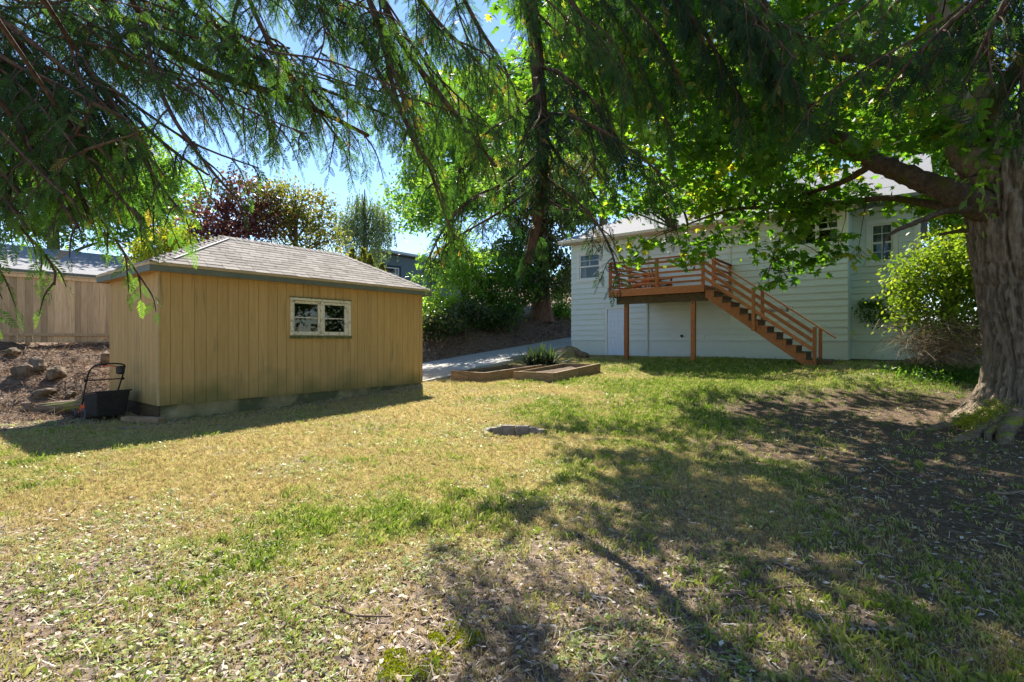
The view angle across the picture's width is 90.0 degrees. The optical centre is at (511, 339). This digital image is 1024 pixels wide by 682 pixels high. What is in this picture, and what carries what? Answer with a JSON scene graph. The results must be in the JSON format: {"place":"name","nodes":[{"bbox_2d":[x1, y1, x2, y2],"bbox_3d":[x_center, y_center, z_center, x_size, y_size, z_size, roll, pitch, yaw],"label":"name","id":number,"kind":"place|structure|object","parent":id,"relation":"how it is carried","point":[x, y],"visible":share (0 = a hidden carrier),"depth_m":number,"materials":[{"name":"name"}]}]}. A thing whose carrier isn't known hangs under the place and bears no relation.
{"place":"outdoors","nodes":[
{"label":"outdoors","id":0,"kind":"place"},
{"bbox_2d":[423,337,571,381],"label":"driveway","id":1,"kind":"structure","parent":0,"point":[437,369],"depth_m":19.19,"materials":[{"name":"concrete"}]},
{"bbox_2d":[0,275,1023,681],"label":"ground","id":2,"kind":"structure","parent":0,"point":[776,405],"depth_m":4.16,"materials":[{"name":"soil"}]},
{"bbox_2d":[3,347,21,355],"bbox_3d":[-11.331,0.276,11.629,0.313,0.211,0.263,-11,5,-20],"label":"rock","id":3,"kind":"object","parent":2,"relation":"on","point":[15,350],"visible":0.97,"depth_m":11.55,"materials":[{"name":"beige stone"}]},
{"bbox_2d":[10,364,33,378],"bbox_3d":[-10.169,0.707,10.601,0.346,0.420,0.281,0,0,10],"label":"rock","id":4,"kind":"object","parent":2,"relation":"on","point":[20,371],"visible":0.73,"depth_m":10.53,"materials":[{"name":"beige stone"}]},
{"bbox_2d":[21,402,35,405],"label":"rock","id":5,"kind":"object","parent":2,"relation":"on","point":[28,403],"visible":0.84,"depth_m":9.83,"materials":[{"name":"grey stone"}]},
{"bbox_2d":[28,357,47,373],"bbox_3d":[-10.238,0.559,11.082,0.475,0.391,0.298,0,0,19],"label":"rock","id":6,"kind":"object","parent":2,"relation":"on","point":[36,363],"visible":0.77,"depth_m":10.96,"materials":[{"name":"grey stone"}]},
{"bbox_2d":[31,388,56,397],"bbox_3d":[-9.442,1.073,10.335,0.387,0.192,0.312,-11,2,-40],"label":"rock","id":7,"kind":"object","parent":2,"relation":"on","point":[39,393],"visible":1,"depth_m":10.24,"materials":[{"name":"beige stone"}]},
{"bbox_2d":[17,399,83,412],"bbox_3d":[-8.816,1.303,10.025,1.394,0.347,0.265,0,0,-14],"label":"log","id":8,"kind":"object","parent":2,"relation":"on","point":[67,406],"visible":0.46,"depth_m":9.93,"materials":[{"name":"wood"}]},
{"bbox_2d":[0,271,108,344],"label":"fence","id":9,"kind":"object","parent":2,"relation":"on","point":[81,314],"visible":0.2,"depth_m":13.64,"materials":[{"name":"brown wood"}]},
{"bbox_2d":[45,366,66,379],"bbox_3d":[-9.709,0.700,10.926,0.310,0.297,0.592,0,0,-29],"label":"rock","id":10,"kind":"object","parent":2,"relation":"on","point":[55,372],"visible":0.94,"depth_m":10.76,"materials":[{"name":"beige stone"}]},
{"bbox_2d":[0,244,136,277],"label":"neighbour house","id":11,"kind":"structure","parent":2,"relation":"on","point":[93,266],"depth_m":19.83,"materials":[{"name":"grey paint"}]},
{"bbox_2d":[67,390,76,397],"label":"rock","id":12,"kind":"object","parent":2,"relation":"on","point":[71,393],"visible":0.94,"depth_m":10.55,"materials":[{"name":"beige stone"}]},
{"bbox_2d":[0,115,184,255],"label":"fir tree","id":13,"kind":"object","parent":2,"relation":"on","point":[51,221],"visible":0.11,"depth_m":24.29,"materials":[{"name":"green plant"}]},
{"bbox_2d":[71,363,131,419],"bbox_3d":[-7.812,0.960,9.732,1.148,1.064,0.620,0,0,32],"label":"lawn mower","id":14,"kind":"object","parent":2,"relation":"on","point":[105,403],"visible":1,"depth_m":9.46,"materials":[{"name":"black plastic"}]},
{"bbox_2d":[100,351,108,363],"bbox_3d":[-9.567,0.479,12.231,0.416,0.406,0.307,0,0,-38],"label":"rock","id":15,"kind":"object","parent":2,"relation":"on","point":[104,357],"visible":0.27,"depth_m":12.05,"materials":[{"name":"beige stone"}]},
{"bbox_2d":[121,416,164,422],"bbox_3d":[-6.668,1.438,9.248,0.840,0.090,0.140,0,3,13],"label":"plank","id":16,"kind":"object","parent":2,"relation":"on","point":[144,419],"visible":0.99,"depth_m":9.19,"materials":[{"name":"grey wood"}]},
{"bbox_2d":[101,125,220,256],"bbox_3d":[-19.926,-6.387,27.963,7.778,11.257,6.448,0,0,0],"label":"birch tree","id":17,"kind":"object","parent":2,"relation":"on","point":[189,190],"visible":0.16,"depth_m":27.43,"materials":[{"name":"green plant"}]},
{"bbox_2d":[115,212,211,264],"bbox_3d":[-11.673,-2.052,17.506,3.446,4.828,2.628,0,0,0],"label":"golden shrub","id":18,"kind":"object","parent":2,"relation":"on","point":[166,247],"visible":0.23,"depth_m":17.11,"materials":[{"name":"yellow plant"}]},
{"bbox_2d":[146,157,301,243],"bbox_3d":[-11.680,-3.612,20.881,5.550,7.518,4.782,0,0,0],"label":"plum tree","id":19,"kind":"object","parent":2,"relation":"on","point":[223,225],"visible":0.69,"depth_m":20.68,"materials":[{"name":"purple plant"}]},
{"bbox_2d":[96,235,431,420],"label":"shed","id":20,"kind":"structure","parent":2,"relation":"on","point":[245,324],"depth_m":10.91,"materials":[{"name":"wood"}]},
{"bbox_2d":[289,296,351,338],"bbox_3d":[-4.455,-0.494,11.964,0.145,0.932,1.580,0,0,38],"label":"window","id":21,"kind":"structure","parent":20,"relation":"in","point":[320,302],"depth_m":11.93,"materials":[{"name":"white paint"}]},
{"bbox_2d":[0,0,528,338],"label":"cedar tree","id":22,"kind":"object","parent":2,"relation":"on","point":[74,120],"visible":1,"depth_m":4.31,"materials":[{"name":"green plant"}]},
{"bbox_2d":[0,313,570,423],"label":"bank litter","id":23,"kind":"object","parent":2,"relation":"on","point":[40,349],"visible":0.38,"depth_m":11.83,"materials":[{"name":"brown plant"}]},
{"bbox_2d":[228,170,358,254],"bbox_3d":[-9.670,-3.916,23.045,5.531,7.279,4.026,0,0,-27],"label":"acacia tree","id":24,"kind":"object","parent":2,"relation":"on","point":[297,210],"visible":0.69,"depth_m":22.54,"materials":[{"name":"green plant"}]},
{"bbox_2d":[310,601,391,617],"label":"fallen branch","id":25,"kind":"object","parent":2,"relation":"on","point":[341,609],"visible":1,"depth_m":2.74,"materials":[{"name":"brown wood"}]},
{"bbox_2d":[348,245,356,259],"bbox_3d":[-8.411,-2.903,26.989,0.835,4.126,0.807,0,0,0],"label":"arborvitae","id":26,"kind":"object","parent":2,"relation":"on","point":[352,254],"visible":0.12,"depth_m":26.89,"materials":[{"name":"green plant"}]},
{"bbox_2d":[358,247,367,263],"bbox_3d":[-7.853,-2.919,27.019,0.882,4.042,0.867,0,0,0],"label":"arborvitae","id":27,"kind":"object","parent":2,"relation":"on","point":[363,257],"visible":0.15,"depth_m":26.88,"materials":[{"name":"green plant"}]},
{"bbox_2d":[327,189,399,268],"bbox_3d":[-9.534,-5.727,33.077,4.586,7.924,2.882,0,0,0],"label":"weeping birch","id":28,"kind":"object","parent":2,"relation":"on","point":[364,235],"visible":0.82,"depth_m":32.65,"materials":[{"name":"green plant"}]},
{"bbox_2d":[366,253,373,266],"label":"arborvitae","id":29,"kind":"object","parent":2,"relation":"on","point":[369,260],"visible":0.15,"depth_m":26.41,"materials":[{"name":"green plant"}]},
{"bbox_2d":[378,262,386,271],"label":"arborvitae","id":30,"kind":"object","parent":2,"relation":"on","point":[381,266],"visible":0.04,"depth_m":24.93,"materials":[{"name":"green plant"}]},
{"bbox_2d":[356,248,468,298],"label":"distant house","id":31,"kind":"structure","parent":2,"relation":"on","point":[404,265],"depth_m":37.79,"materials":[{"name":"blue paint"}]},
{"bbox_2d":[378,264,400,276],"bbox_3d":[-8.874,-4.826,37.068,1.750,1.150,0.130,0,0,-37],"label":"window","id":32,"kind":"structure","parent":31,"relation":"in","point":[388,266],"depth_m":37.30,"materials":[{"name":"white paint"}]},
{"bbox_2d":[376,646,453,681],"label":"moss cushion","id":33,"kind":"object","parent":2,"relation":"on","point":[387,652],"visible":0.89,"depth_m":2.33,"materials":[{"name":"green plant"}]},
{"bbox_2d":[388,160,520,303],"bbox_3d":[-2.768,-4.419,24.040,6.505,7.827,4.161,0,0,-26],"label":"oak tree","id":34,"kind":"object","parent":2,"relation":"on","point":[429,202],"visible":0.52,"depth_m":23.25,"materials":[{"name":"green plant"}]},
{"bbox_2d":[406,223,502,324],"bbox_3d":[-2.784,-3.046,23.876,3.823,5.692,5.296,0,0,39],"label":"laurel bush","id":35,"kind":"object","parent":2,"relation":"on","point":[478,261],"visible":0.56,"depth_m":23.61,"materials":[{"name":"green plant"}]},
{"bbox_2d":[428,620,483,648],"bbox_3d":[-0.284,1.479,2.560,0.270,0.031,0.218,0,0,32],"label":"moss cushion","id":36,"kind":"object","parent":2,"relation":"on","point":[435,635],"visible":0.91,"depth_m":2.55,"materials":[{"name":"green plant"}]},
{"bbox_2d":[375,52,563,257],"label":"ash tree","id":37,"kind":"object","parent":2,"relation":"on","point":[451,154],"visible":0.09,"depth_m":42.56,"materials":[{"name":"green plant"}]},
{"bbox_2d":[423,296,528,343],"bbox_3d":[-1.988,-0.782,22.806,3.071,2.207,6.909,0,0,37],"label":"juniper shrub","id":38,"kind":"object","parent":2,"relation":"on","point":[454,317],"visible":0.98,"depth_m":21.84,"materials":[{"name":"green plant"}]},
{"bbox_2d":[432,221,558,332],"bbox_3d":[-0.894,-3.094,25.950,8.426,6.573,4.793,0,0,-43],"label":"rhododendron","id":39,"kind":"object","parent":2,"relation":"on","point":[496,273],"visible":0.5,"depth_m":25.69,"materials":[{"name":"green plant"}]},
{"bbox_2d":[451,365,541,381],"bbox_3d":[-0.416,1.040,15.880,1.305,0.462,2.915,0,0,38],"label":"raised garden bed","id":40,"kind":"object","parent":2,"relation":"on","point":[495,373],"visible":0.76,"depth_m":15.02,"materials":[{"name":"wood"}]},
{"bbox_2d":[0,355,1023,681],"bbox_3d":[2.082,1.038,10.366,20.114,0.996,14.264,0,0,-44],"label":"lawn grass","id":41,"kind":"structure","parent":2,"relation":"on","point":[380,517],"depth_m":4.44,"materials":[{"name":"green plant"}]},
{"bbox_2d":[0,341,1023,681],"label":"leaf litter","id":42,"kind":"object","parent":2,"relation":"on","point":[442,647],"visible":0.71,"depth_m":2.83,"materials":[{"name":"brown plant"}]},
{"bbox_2d":[482,425,546,438],"bbox_3d":[0.010,1.581,8.186,1.039,0.302,0.972,0,0,-27],"label":"fire ring","id":43,"kind":"object","parent":2,"relation":"on","point":[510,429],"visible":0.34,"depth_m":8.52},
{"bbox_2d":[472,143,602,321],"bbox_3d":[1.289,-6.701,28.648,8.453,11.407,5.504,0,0,0],"label":"cedar tree","id":44,"kind":"object","parent":2,"relation":"on","point":[541,310],"visible":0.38,"depth_m":28.11,"materials":[{"name":"green plant"}]},
{"bbox_2d":[515,341,565,365],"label":"yucca","id":45,"kind":"object","parent":2,"relation":"on","point":[538,356],"visible":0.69,"depth_m":17.42,"materials":[{"name":"green plant"}]},
{"bbox_2d":[513,363,600,382],"bbox_3d":[1.407,0.995,15.428,1.395,0.522,2.715,0,0,38],"label":"raised garden bed","id":46,"kind":"object","parent":2,"relation":"on","point":[558,372],"visible":0.83,"depth_m":14.88,"materials":[{"name":"wood"}]},
{"bbox_2d":[550,265,570,323],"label":"holly bush","id":47,"kind":"object","parent":2,"relation":"on","point":[558,310],"visible":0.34,"depth_m":30.21,"materials":[{"name":"green plant"}]},
{"bbox_2d":[556,346,580,357],"bbox_3d":[2.086,0.618,20.069,1.694,0.724,0.946,-5,4,33],"label":"rock","id":48,"kind":"object","parent":2,"relation":"on","point":[568,351],"visible":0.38,"depth_m":19.74,"materials":[{"name":"grey stone"}]},
{"bbox_2d":[575,351,589,357],"bbox_3d":[2.672,0.617,19.539,0.530,0.384,0.609,0,0,-9],"label":"rock","id":49,"kind":"object","parent":2,"relation":"on","point":[579,354],"visible":0.66,"depth_m":19.30,"materials":[{"name":"grey stone"}]},
{"bbox_2d":[501,2,686,226],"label":"maple tree","id":50,"kind":"object","parent":2,"relation":"on","point":[600,195],"depth_m":45.65,"materials":[{"name":"green plant"}]},
{"bbox_2d":[407,0,818,306],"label":"cedar tree","id":51,"kind":"object","parent":2,"relation":"on","point":[685,22],"visible":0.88,"depth_m":5.83,"materials":[{"name":"green plant"}]},
{"bbox_2d":[399,0,1023,444],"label":"maple tree","id":52,"kind":"object","parent":2,"relation":"on","point":[985,194],"visible":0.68,"depth_m":9.03,"materials":[{"name":"green plant"}]},
{"bbox_2d":[608,254,836,366],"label":"deck","id":53,"kind":"structure","parent":2,"relation":"on","point":[718,295],"depth_m":16.08,"materials":[{"name":"brown wood"}]},
{"bbox_2d":[624,267,651,288],"bbox_3d":[4.557,-2.243,18.553,0.968,0.983,0.680,0,0,18],"label":"deck chair","id":54,"kind":"object","parent":53,"relation":"on","point":[644,281],"visible":0.54,"depth_m":18.40,"materials":[{"name":"brown wood"}]},
{"bbox_2d":[646,269,671,287],"bbox_3d":[5.571,-2.243,19.437,0.680,0.983,0.968,0,0,-22],"label":"deck chair","id":55,"kind":"object","parent":53,"relation":"on","point":[653,281],"visible":0.41,"depth_m":19.49,"materials":[{"name":"brown wood"}]},
{"bbox_2d":[558,153,931,359],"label":"house","id":56,"kind":"structure","parent":2,"relation":"on","point":[822,301],"depth_m":18.48,"materials":[{"name":"paint"}]},
{"bbox_2d":[577,250,601,281],"bbox_3d":[3.439,-3.199,22.394,1.255,1.279,0.289,0,0,38],"label":"window","id":57,"kind":"structure","parent":56,"relation":"in","point":[583,254],"depth_m":22.52,"materials":[{"name":"white paint"}]},
{"bbox_2d":[605,306,623,354],"bbox_3d":[4.406,-0.260,21.547,1.060,2.280,0.087,0,0,38],"label":"door","id":58,"kind":"structure","parent":56,"relation":"in","point":[615,314],"depth_m":21.61,"materials":[{"name":"white paint"}]},
{"bbox_2d":[760,305,791,320],"bbox_3d":[9.167,-0.918,17.781,1.051,0.550,0.115,0,0,38],"label":"window","id":59,"kind":"structure","parent":56,"relation":"in","point":[779,306],"depth_m":17.68,"materials":[{"name":"white paint"}]},
{"bbox_2d":[792,211,842,248],"bbox_3d":[10.211,-3.655,17.115,1.493,1.141,0.289,0,0,38],"label":"window","id":60,"kind":"structure","parent":56,"relation":"in","point":[837,224],"depth_m":16.93,"materials":[{"name":"white paint"}]},
{"bbox_2d":[865,218,897,266],"bbox_3d":[12.324,-3.227,17.052,0.905,1.523,0.289,0,0,38],"label":"window","id":61,"kind":"structure","parent":56,"relation":"in","point":[892,241],"depth_m":17.03,"materials":[{"name":"white paint"}]},
{"bbox_2d":[646,12,913,182],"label":"ash tree","id":62,"kind":"object","parent":2,"relation":"on","point":[790,172],"depth_m":45.67,"materials":[{"name":"green plant"}]},
{"bbox_2d":[743,555,817,575],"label":"fallen branch","id":63,"kind":"object","parent":2,"relation":"on","point":[777,563],"visible":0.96,"depth_m":3.34,"materials":[{"name":"brown wood"}]},
{"bbox_2d":[720,582,878,600],"bbox_3d":[1.639,1.464,3.011,0.829,0.068,0.229,0,0,9],"label":"fallen branch","id":64,"kind":"object","parent":2,"relation":"on","point":[759,590],"visible":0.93,"depth_m":3.00,"materials":[{"name":"brown wood"}]},
{"bbox_2d":[700,0,1023,172],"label":"cedar tree","id":65,"kind":"object","parent":2,"relation":"on","point":[759,28],"visible":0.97,"depth_m":4.78,"materials":[{"name":"green plant"}]},
{"bbox_2d":[851,289,912,329],"bbox_3d":[12.469,-0.489,16.975,2.098,2.942,1.395,0,0,23],"label":"azalea shrub","id":66,"kind":"object","parent":2,"relation":"on","point":[867,305],"visible":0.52,"depth_m":16.98,"materials":[{"name":"green plant"}]},
{"bbox_2d":[877,462,911,482],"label":"fallen branch","id":67,"kind":"object","parent":2,"relation":"on","point":[885,468],"visible":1,"depth_m":5.74,"materials":[{"name":"grey wood"}]},
{"bbox_2d":[904,358,916,362],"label":"rock","id":68,"kind":"object","parent":2,"relation":"on","point":[910,360],"visible":0.19,"depth_m":13.82,"materials":[{"name":"stone"}]},
{"bbox_2d":[847,217,982,372],"bbox_3d":[11.058,-0.992,13.116,4.832,4.476,3.380,0,0,0],"label":"forsythia bush","id":69,"kind":"object","parent":2,"relation":"on","point":[951,283],"visible":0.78,"depth_m":12.77,"materials":[{"name":"green plant"}]},
{"bbox_2d":[849,356,981,387],"bbox_3d":[10.697,0.759,12.482,3.836,0.690,2.418,0,0,0],"label":"ivy","id":70,"kind":"object","parent":2,"relation":"on","point":[972,375],"visible":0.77,"depth_m":12.30,"materials":[{"name":"green plant"}]},
{"bbox_2d":[841,49,1023,352],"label":"elm tree","id":71,"kind":"object","parent":2,"relation":"on","point":[947,220],"visible":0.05,"depth_m":24.75,"materials":[{"name":"green plant"}]},
{"bbox_2d":[960,504,1023,519],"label":"fallen branch","id":72,"kind":"object","parent":2,"relation":"on","point":[970,506],"visible":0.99,"depth_m":4.42,"materials":[{"name":"brown wood"}]},
{"bbox_2d":[993,490,1023,494],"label":"fallen branch","id":73,"kind":"object","parent":2,"relation":"on","point":[1002,493],"visible":0.94,"depth_m":4.89,"materials":[{"name":"grey wood"}]},
{"bbox_2d":[0,0,1023,324],"label":"sky","id":74,"kind":"structure","parent":0,"point":[337,184],"materials":[{"name":"blue"}]}
]}

